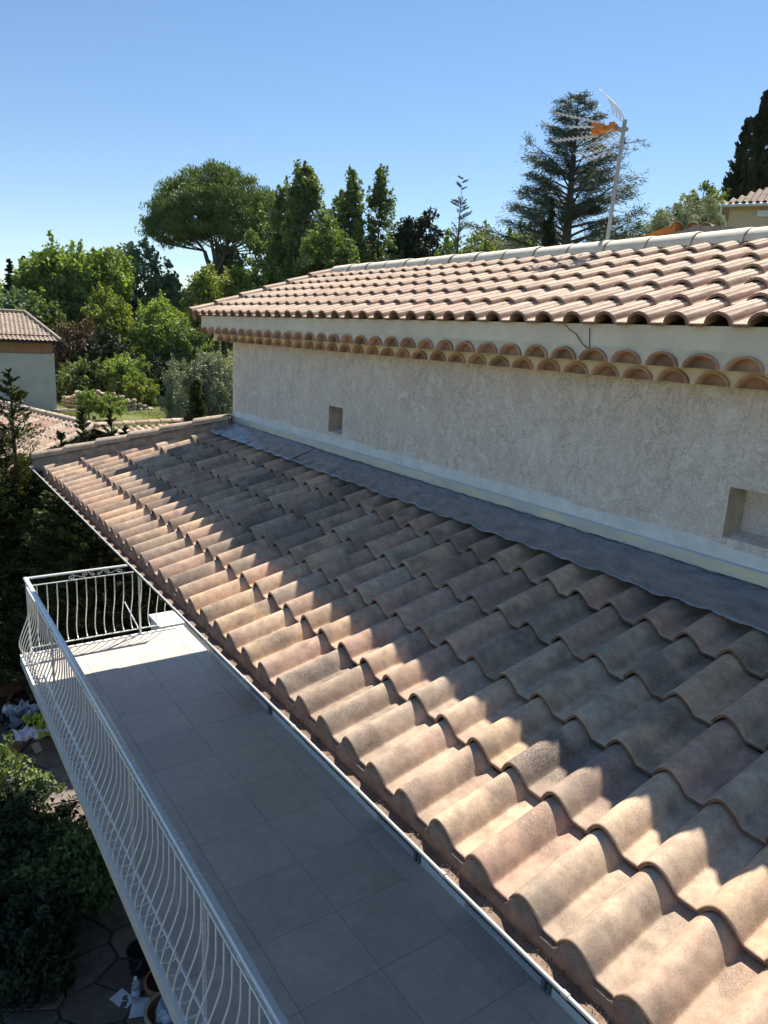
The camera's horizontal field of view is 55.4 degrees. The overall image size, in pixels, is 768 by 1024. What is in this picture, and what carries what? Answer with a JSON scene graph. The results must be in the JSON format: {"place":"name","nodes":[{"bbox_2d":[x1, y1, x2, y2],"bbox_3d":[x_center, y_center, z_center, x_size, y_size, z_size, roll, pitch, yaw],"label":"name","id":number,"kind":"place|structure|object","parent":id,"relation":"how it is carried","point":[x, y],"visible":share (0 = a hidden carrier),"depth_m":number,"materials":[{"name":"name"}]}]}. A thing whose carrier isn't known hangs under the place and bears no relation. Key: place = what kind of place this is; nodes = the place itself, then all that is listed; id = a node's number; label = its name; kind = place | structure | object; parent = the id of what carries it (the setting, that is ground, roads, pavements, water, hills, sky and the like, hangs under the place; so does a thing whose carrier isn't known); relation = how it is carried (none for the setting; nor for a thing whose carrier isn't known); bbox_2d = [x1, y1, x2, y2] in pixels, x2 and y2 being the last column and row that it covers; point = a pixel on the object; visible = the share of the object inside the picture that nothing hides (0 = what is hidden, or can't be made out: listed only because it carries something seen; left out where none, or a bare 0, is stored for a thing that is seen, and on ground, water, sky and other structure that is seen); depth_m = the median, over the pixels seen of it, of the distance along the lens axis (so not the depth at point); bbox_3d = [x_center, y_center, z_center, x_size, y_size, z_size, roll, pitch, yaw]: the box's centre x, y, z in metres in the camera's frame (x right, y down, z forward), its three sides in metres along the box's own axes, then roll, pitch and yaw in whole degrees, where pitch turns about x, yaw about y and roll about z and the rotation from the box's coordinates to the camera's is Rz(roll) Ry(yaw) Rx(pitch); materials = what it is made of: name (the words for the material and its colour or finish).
{"place":"outdoors","nodes":[
{"label":"outdoors","id":0,"kind":"place"},
{"bbox_2d":[0,710,149,1023],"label":"paving","id":1,"kind":"structure","parent":0,"point":[103,973],"depth_m":8.40,"materials":[{"name":"grey stone"}]},
{"bbox_2d":[0,679,25,697],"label":"garden kerb","id":2,"kind":"structure","parent":1,"relation":"on","point":[18,688],"depth_m":14.19,"materials":[{"name":"stone"}]},
{"bbox_2d":[0,691,55,753],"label":"rubble heap","id":3,"kind":"object","parent":1,"relation":"on","point":[23,715],"visible":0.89,"depth_m":12.91,"materials":[{"name":"stone"}]},
{"bbox_2d":[110,988,131,1007],"bbox_3d":[-2.843,5.304,7.960,0.240,0.023,0.170,11,16,31],"label":"paper sheet","id":4,"kind":"object","parent":1,"relation":"on","point":[116,998],"visible":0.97,"depth_m":7.97,"materials":[{"name":"white paper"}]},
{"bbox_2d":[128,997,148,1018],"bbox_3d":[-2.636,5.335,7.874,0.170,0.023,0.240,1,14,-6],"label":"paper sheet","id":5,"kind":"object","parent":1,"relation":"on","point":[137,1010],"visible":0.78,"depth_m":7.86,"materials":[{"name":"white paper"}]},
{"bbox_2d":[131,976,140,1003],"bbox_3d":[-2.687,5.164,7.913,0.092,0.314,0.092,-6,16,-34],"label":"water bottle","id":6,"kind":"object","parent":5,"relation":"on","point":[135,992],"visible":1,"depth_m":7.88,"materials":[{"name":"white plastic"}]},
{"bbox_2d":[126,939,150,977],"bbox_3d":[-2.757,5.081,8.311,0.324,0.285,0.328,-6,16,-34],"label":"bucket","id":7,"kind":"object","parent":1,"relation":"on","point":[139,967],"visible":0.72,"depth_m":8.22,"materials":[{"name":"black plastic"}]},
{"bbox_2d":[143,970,158,997],"bbox_3d":[-2.413,5.194,7.966,0.386,0.260,0.388,-6,16,-34],"label":"plant pot","id":8,"kind":"object","parent":1,"relation":"on","point":[151,988],"visible":0.27,"depth_m":7.95,"materials":[{"name":"ceramic"}]},
{"bbox_2d":[143,991,161,1023],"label":"plant pot","id":9,"kind":"object","parent":1,"relation":"on","point":[151,1005],"visible":0.31,"depth_m":7.62,"materials":[{"name":"ceramic"}]},
{"bbox_2d":[155,997,172,1023],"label":"plastic bag","id":10,"kind":"object","parent":9,"relation":"in","point":[163,1016],"visible":0.45,"depth_m":7.46,"materials":[{"name":"white plastic"}]},
{"bbox_2d":[149,611,209,651],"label":"wall","id":11,"kind":"structure","parent":0,"point":[161,617],"depth_m":10.86,"materials":[{"name":"white paint"}]},
{"bbox_2d":[0,244,502,724],"bbox_3d":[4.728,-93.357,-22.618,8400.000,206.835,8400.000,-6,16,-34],"label":"ground","id":12,"kind":"structure","parent":0,"point":[22,694],"depth_m":40.51,"materials":[{"name":"green plant"}]},
{"bbox_2d":[2,258,17,295],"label":"dark spruce","id":13,"kind":"object","parent":12,"relation":"on","point":[9,271],"visible":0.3,"depth_m":61.46,"materials":[{"name":"green plant"}]},
{"bbox_2d":[0,285,31,309],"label":"dark tree","id":14,"kind":"object","parent":12,"relation":"on","point":[13,299],"visible":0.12,"depth_m":51.29,"materials":[{"name":"plant"}]},
{"bbox_2d":[0,434,56,691],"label":"hedge conifer","id":15,"kind":"object","parent":12,"relation":"on","point":[11,569],"visible":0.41,"depth_m":13.26,"materials":[{"name":"green plant"}]},
{"bbox_2d":[0,309,61,412],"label":"house","id":16,"kind":"structure","parent":12,"relation":"on","point":[27,340],"depth_m":40.57,"materials":[{"name":"paint"}]},
{"bbox_2d":[0,368,63,695],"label":"hedge conifer","id":17,"kind":"object","parent":12,"relation":"on","point":[14,432],"visible":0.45,"depth_m":13.09,"materials":[{"name":"green plant"}]},
{"bbox_2d":[0,452,70,667],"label":"hedge conifer","id":18,"kind":"object","parent":12,"relation":"on","point":[37,482],"visible":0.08,"depth_m":13.40,"materials":[{"name":"green plant"}]},
{"bbox_2d":[0,730,71,858],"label":"shrub","id":19,"kind":"object","parent":12,"relation":"on","point":[7,757],"visible":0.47,"depth_m":9.70,"materials":[{"name":"green plant"}]},
{"bbox_2d":[0,803,81,912],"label":"shrub","id":20,"kind":"object","parent":12,"relation":"on","point":[20,877],"visible":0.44,"depth_m":8.62,"materials":[{"name":"green plant"}]},
{"bbox_2d":[6,429,76,660],"bbox_3d":[-6.001,1.202,13.897,2.377,5.559,2.164,-6,16,-34],"label":"hedge conifer","id":21,"kind":"object","parent":12,"relation":"on","point":[60,435],"visible":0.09,"depth_m":13.31,"materials":[{"name":"green plant"}]},
{"bbox_2d":[0,879,85,1023],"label":"shrub","id":22,"kind":"object","parent":12,"relation":"on","point":[38,958],"visible":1,"depth_m":7.72,"materials":[{"name":"green plant"}]},
{"bbox_2d":[0,775,88,912],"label":"shrub","id":23,"kind":"object","parent":12,"relation":"on","point":[16,825],"visible":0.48,"depth_m":8.81,"materials":[{"name":"green plant"}]},
{"bbox_2d":[16,290,73,380],"bbox_3d":[-23.150,-11.448,49.843,3.893,7.043,3.493,-6,16,-34],"label":"light bush","id":24,"kind":"object","parent":12,"relation":"on","point":[44,313],"visible":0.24,"depth_m":48.82,"materials":[{"name":"green plant"}]},
{"bbox_2d":[10,229,106,337],"bbox_3d":[-25.626,-16.739,58.672,8.573,10.869,7.808,-6,16,-34],"label":"deciduous tree","id":25,"kind":"object","parent":12,"relation":"on","point":[46,273],"visible":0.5,"depth_m":56.10,"materials":[{"name":"green plant"}]},
{"bbox_2d":[50,409,77,411],"bbox_3d":[-18.227,-5.861,42.066,0.214,0.160,1.984,11,16,30],"label":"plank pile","id":26,"kind":"object","parent":12,"relation":"on","point":[62,410],"visible":0.86,"depth_m":41.80,"materials":[{"name":"beige wood"}]},
{"bbox_2d":[0,490,138,699],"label":"hedge conifer","id":27,"kind":"object","parent":12,"relation":"on","point":[48,526],"visible":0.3,"depth_m":12.69,"materials":[{"name":"green plant"}]},
{"bbox_2d":[28,812,120,918],"bbox_3d":[-3.696,4.546,9.102,1.338,1.557,1.458,2,14,-6],"label":"shrub","id":28,"kind":"object","parent":12,"relation":"on","point":[93,886],"visible":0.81,"depth_m":8.71,"materials":[{"name":"green plant"}]},
{"bbox_2d":[52,315,104,372],"bbox_3d":[-20.924,-10.547,49.786,3.997,5.679,3.666,-6,16,-34],"label":"brown bush","id":29,"kind":"object","parent":12,"relation":"on","point":[65,346],"visible":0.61,"depth_m":48.91,"materials":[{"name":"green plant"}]},
{"bbox_2d":[55,353,107,398],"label":"dark bush","id":30,"kind":"object","parent":12,"relation":"on","point":[80,368],"visible":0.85,"depth_m":47.09,"materials":[{"name":"green plant"}]},
{"bbox_2d":[74,386,100,420],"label":"shrub","id":31,"kind":"object","parent":12,"relation":"on","point":[89,398],"visible":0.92,"depth_m":38.06,"materials":[{"name":"green plant"}]},
{"bbox_2d":[45,405,135,645],"bbox_3d":[-5.140,1.204,12.857,1.984,6.129,1.907,-6,16,-34],"label":"hedge conifer","id":32,"kind":"object","parent":12,"relation":"on","point":[77,541],"visible":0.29,"depth_m":12.54,"materials":[{"name":"green plant"}]},
{"bbox_2d":[0,274,190,342],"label":"woodland","id":33,"kind":"object","parent":12,"relation":"on","point":[2,289],"depth_m":77.13,"materials":[{"name":"green plant"}]},
{"bbox_2d":[67,246,135,333],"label":"deciduous tree","id":34,"kind":"object","parent":12,"relation":"on","point":[89,269],"visible":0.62,"depth_m":56.00,"materials":[{"name":"green plant"}]},
{"bbox_2d":[68,323,138,390],"bbox_3d":[-19.076,-10.137,49.575,4.464,5.258,4.115,-6,16,-34],"label":"dark bush","id":35,"kind":"object","parent":12,"relation":"on","point":[111,346],"visible":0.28,"depth_m":48.65,"materials":[{"name":"green plant"}]},
{"bbox_2d":[0,400,207,477],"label":"neighbour house","id":36,"kind":"structure","parent":12,"relation":"on","point":[52,423],"depth_m":22.16,"materials":[{"name":"tile"}]},
{"bbox_2d":[47,528,162,644],"bbox_3d":[-4.958,2.058,13.294,2.566,4.283,2.624,-6,16,-34],"label":"hedge conifer","id":37,"kind":"object","parent":12,"relation":"on","point":[109,551],"visible":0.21,"depth_m":12.65,"materials":[{"name":"green plant"}]},
{"bbox_2d":[61,390,152,410],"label":"stone wall","id":38,"kind":"structure","parent":12,"relation":"on","point":[70,402],"depth_m":44.30,"materials":[{"name":"stone"}]},
{"bbox_2d":[79,281,139,353],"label":"tree","id":39,"kind":"object","parent":12,"relation":"on","point":[115,316],"visible":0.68,"depth_m":52.20,"materials":[{"name":"green plant"}]},
{"bbox_2d":[92,391,128,418],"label":"shrub","id":40,"kind":"object","parent":12,"relation":"on","point":[104,406],"visible":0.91,"depth_m":38.51,"materials":[{"name":"green plant"}]},
{"bbox_2d":[71,407,149,638],"bbox_3d":[-5.031,1.067,13.627,2.022,6.044,1.950,-6,16,-34],"label":"hedge conifer","id":41,"kind":"object","parent":12,"relation":"on","point":[109,422],"visible":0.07,"depth_m":12.93,"materials":[{"name":"green plant"}]},
{"bbox_2d":[89,351,158,399],"bbox_3d":[-16.791,-8.621,47.651,4.281,3.649,4.110,-6,16,-34],"label":"bright bush","id":42,"kind":"object","parent":12,"relation":"on","point":[115,372],"visible":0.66,"depth_m":46.83,"materials":[{"name":"green plant"}]},
{"bbox_2d":[119,425,144,599],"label":"hedge conifer","id":43,"kind":"object","parent":12,"relation":"on","point":[125,428],"visible":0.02,"depth_m":13.79,"materials":[{"name":"green plant"}]},
{"bbox_2d":[104,559,171,636],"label":"hedge conifer","id":44,"kind":"object","parent":12,"relation":"on","point":[153,595],"visible":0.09,"depth_m":12.84,"materials":[{"name":"green plant"}]},
{"bbox_2d":[103,237,176,314],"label":"grey green tree","id":45,"kind":"object","parent":12,"relation":"on","point":[151,267],"visible":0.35,"depth_m":62.17,"materials":[{"name":"blue plant"}]},
{"bbox_2d":[120,372,159,405],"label":"clipped bush","id":46,"kind":"object","parent":12,"relation":"on","point":[143,389],"visible":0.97,"depth_m":45.55,"materials":[{"name":"green plant"}]},
{"bbox_2d":[55,338,232,404],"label":"undergrowth","id":47,"kind":"object","parent":12,"relation":"on","point":[58,392],"visible":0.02,"depth_m":47.55,"materials":[{"name":"green plant"}]},
{"bbox_2d":[57,401,232,428],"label":"lawn","id":48,"kind":"structure","parent":12,"relation":"on","point":[153,415],"depth_m":41.83,"materials":[{"name":"green plant"}]},
{"bbox_2d":[123,295,180,357],"bbox_3d":[-19.194,-14.763,61.102,5.717,6.480,5.000,-6,16,-34],"label":"green bush","id":49,"kind":"object","parent":12,"relation":"on","point":[134,316],"visible":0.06,"depth_m":60.19,"materials":[{"name":"green plant"}]},
{"bbox_2d":[126,351,182,399],"bbox_3d":[-15.493,-8.913,48.917,4.092,3.699,4.376,-6,16,-34],"label":"dark bush","id":50,"kind":"object","parent":12,"relation":"on","point":[158,368],"visible":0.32,"depth_m":48.27,"materials":[{"name":"green plant"}]},
{"bbox_2d":[124,289,191,376],"bbox_3d":[-15.994,-12.035,52.459,5.113,7.652,5.391,-6,16,-34],"label":"bright bush","id":51,"kind":"object","parent":12,"relation":"on","point":[150,333],"visible":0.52,"depth_m":50.98,"materials":[{"name":"green plant"}]},
{"bbox_2d":[146,269,190,313],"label":"grey green tree","id":52,"kind":"object","parent":12,"relation":"on","point":[171,289],"visible":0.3,"depth_m":62.10,"materials":[{"name":"blue plant"}]},
{"bbox_2d":[155,352,188,423],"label":"olive tree","id":53,"kind":"object","parent":12,"relation":"on","point":[173,383],"visible":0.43,"depth_m":31.22,"materials":[{"name":"green plant"}]},
{"bbox_2d":[168,318,214,374],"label":"green bush","id":54,"kind":"object","parent":12,"relation":"on","point":[191,342],"visible":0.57,"depth_m":50.09,"materials":[{"name":"green plant"}]},
{"bbox_2d":[181,288,206,326],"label":"grey tree","id":55,"kind":"object","parent":12,"relation":"on","point":[182,292],"visible":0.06,"depth_m":73.79,"materials":[{"name":"brown plant"}]},
{"bbox_2d":[181,378,207,421],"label":"young conifer","id":56,"kind":"object","parent":12,"relation":"on","point":[197,408],"visible":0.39,"depth_m":22.97,"materials":[{"name":"green plant"}]},
{"bbox_2d":[177,263,224,344],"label":"yellow green tree","id":57,"kind":"object","parent":12,"relation":"on","point":[204,285],"visible":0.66,"depth_m":55.34,"materials":[{"name":"green plant"}]},
{"bbox_2d":[173,350,232,422],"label":"olive tree","id":58,"kind":"object","parent":12,"relation":"on","point":[214,378],"visible":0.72,"depth_m":28.28,"materials":[{"name":"green plant"}]},
{"bbox_2d":[134,158,283,355],"bbox_3d":[-15.119,-22.736,66.951,13.779,17.408,12.649,-6,16,-34],"label":"umbrella pine","id":59,"kind":"object","parent":12,"relation":"on","point":[225,196],"visible":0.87,"depth_m":62.94,"materials":[{"name":"green plant"}]},
{"bbox_2d":[210,241,249,356],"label":"tree","id":60,"kind":"object","parent":12,"relation":"on","point":[230,261],"visible":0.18,"depth_m":68.07,"materials":[{"name":"green plant"}]},
{"bbox_2d":[213,258,261,356],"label":"yellow green tree","id":61,"kind":"object","parent":12,"relation":"on","point":[230,285],"visible":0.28,"depth_m":53.68,"materials":[{"name":"green plant"}]},
{"bbox_2d":[242,254,282,291],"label":"bright bush","id":62,"kind":"object","parent":12,"relation":"on","point":[265,279],"visible":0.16,"depth_m":52.80,"materials":[{"name":"green plant"}]},
{"bbox_2d":[241,201,293,284],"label":"evergreen tree","id":63,"kind":"object","parent":12,"relation":"on","point":[258,248],"visible":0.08,"depth_m":55.08,"materials":[{"name":"green plant"}]},
{"bbox_2d":[261,175,303,285],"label":"evergreen tree","id":64,"kind":"object","parent":12,"relation":"on","point":[280,253],"visible":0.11,"depth_m":53.41,"materials":[{"name":"green plant"}]},
{"bbox_2d":[272,159,331,283],"bbox_3d":[-5.669,-16.049,52.133,5.833,16.706,6.440,-6,16,-34],"label":"evergreen tree","id":65,"kind":"object","parent":12,"relation":"on","point":[304,195],"visible":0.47,"depth_m":50.50,"materials":[{"name":"green plant"}]},
{"bbox_2d":[292,209,359,276],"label":"evergreen tree","id":66,"kind":"object","parent":12,"relation":"on","point":[330,250],"visible":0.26,"depth_m":48.15,"materials":[{"name":"green plant"}]},
{"bbox_2d":[322,188,346,269],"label":"evergreen tree","id":67,"kind":"object","parent":12,"relation":"on","point":[336,199],"depth_m":56.07,"materials":[{"name":"green plant"}]},
{"bbox_2d":[334,165,377,263],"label":"evergreen tree","id":68,"kind":"object","parent":12,"relation":"on","point":[348,209],"visible":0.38,"depth_m":51.94,"materials":[{"name":"green plant"}]},
{"bbox_2d":[354,163,403,262],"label":"evergreen tree","id":69,"kind":"object","parent":12,"relation":"on","point":[379,195],"visible":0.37,"depth_m":53.95,"materials":[{"name":"green plant"}]},
{"bbox_2d":[357,241,404,260],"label":"evergreen tree","id":70,"kind":"object","parent":12,"relation":"on","point":[402,251],"visible":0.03,"depth_m":55.70,"materials":[{"name":"green plant"}]},
{"bbox_2d":[19,226,767,1023],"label":"house","id":71,"kind":"structure","parent":12,"relation":"on","point":[451,572],"depth_m":4.47,"materials":[{"name":"tile"}]},
{"bbox_2d":[551,88,628,240],"bbox_3d":[1.686,-2.756,6.157,0.662,1.361,0.338,12,16,33],"label":"tv antenna","id":72,"kind":"object","parent":71,"relation":"on","point":[597,129],"visible":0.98,"depth_m":6.00,"materials":[{"name":"metal"}]},
{"bbox_2d":[384,206,444,258],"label":"dark oak","id":73,"kind":"object","parent":12,"relation":"on","point":[415,241],"visible":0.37,"depth_m":55.97,"materials":[{"name":"green plant"}]},
{"bbox_2d":[434,227,462,256],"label":"green tree","id":74,"kind":"object","parent":12,"relation":"on","point":[448,242],"visible":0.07,"depth_m":46.98,"materials":[{"name":"green plant"}]},
{"bbox_2d":[445,175,471,254],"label":"young conifer","id":75,"kind":"object","parent":12,"relation":"on","point":[457,238],"visible":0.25,"depth_m":44.78,"materials":[{"name":"green plant"}]},
{"bbox_2d":[458,219,498,253],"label":"tree","id":76,"kind":"object","parent":12,"relation":"on","point":[475,240],"visible":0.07,"depth_m":53.78,"materials":[{"name":"green plant"}]},
{"bbox_2d":[473,219,541,252],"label":"tree","id":77,"kind":"object","parent":12,"relation":"on","point":[518,238],"visible":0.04,"depth_m":63.52,"materials":[{"name":"green plant"}]},
{"bbox_2d":[541,198,556,246],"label":"cypress","id":78,"kind":"object","parent":12,"relation":"on","point":[547,241],"visible":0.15,"depth_m":35.82,"materials":[{"name":"green plant"}]},
{"bbox_2d":[455,89,656,250],"bbox_3d":[9.568,-12.649,39.245,11.030,17.868,9.362,13,17,36],"label":"cedar tree","id":79,"kind":"object","parent":12,"relation":"on","point":[570,213],"visible":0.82,"depth_m":36.92,"materials":[{"name":"green plant"}]},
{"bbox_2d":[592,221,641,241],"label":"tree","id":80,"kind":"object","parent":12,"relation":"on","point":[626,233],"visible":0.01,"depth_m":53.66,"materials":[{"name":"green plant"}]},
{"bbox_2d":[638,203,682,236],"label":"dark bush","id":81,"kind":"object","parent":12,"relation":"on","point":[676,213],"visible":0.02,"depth_m":38.74,"materials":[{"name":"green plant"}]},
{"bbox_2d":[641,192,703,235],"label":"olive tree","id":82,"kind":"object","parent":12,"relation":"on","point":[663,219],"visible":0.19,"depth_m":30.50,"materials":[{"name":"green plant"}]},
{"bbox_2d":[641,221,739,236],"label":"roof end","id":83,"kind":"structure","parent":12,"relation":"on","point":[692,227],"depth_m":11.42,"materials":[{"name":"tile"}]},
{"bbox_2d":[672,190,727,230],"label":"olive tree","id":84,"kind":"object","parent":12,"relation":"on","point":[711,215],"visible":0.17,"depth_m":30.84,"materials":[{"name":"green plant"}]},
{"bbox_2d":[678,180,731,224],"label":"dark bush","id":85,"kind":"object","parent":12,"relation":"on","point":[706,187],"visible":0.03,"depth_m":37.81,"materials":[{"name":"green plant"}]},
{"bbox_2d":[719,116,756,200],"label":"cypress","id":86,"kind":"object","parent":12,"relation":"on","point":[739,180],"visible":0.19,"depth_m":38.54,"materials":[{"name":"green plant"}]},
{"bbox_2d":[719,187,767,227],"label":"cream house","id":87,"kind":"structure","parent":12,"relation":"on","point":[750,209],"depth_m":26.36,"materials":[{"name":"white paint"}]},
{"bbox_2d":[748,89,767,191],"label":"cypress","id":88,"kind":"object","parent":12,"relation":"on","point":[759,121],"visible":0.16,"depth_m":40.41,"materials":[{"name":"green plant"}]},
{"bbox_2d":[0,0,767,294],"label":"sky","id":89,"kind":"structure","parent":0,"point":[101,101],"materials":[{"name":"blue"}]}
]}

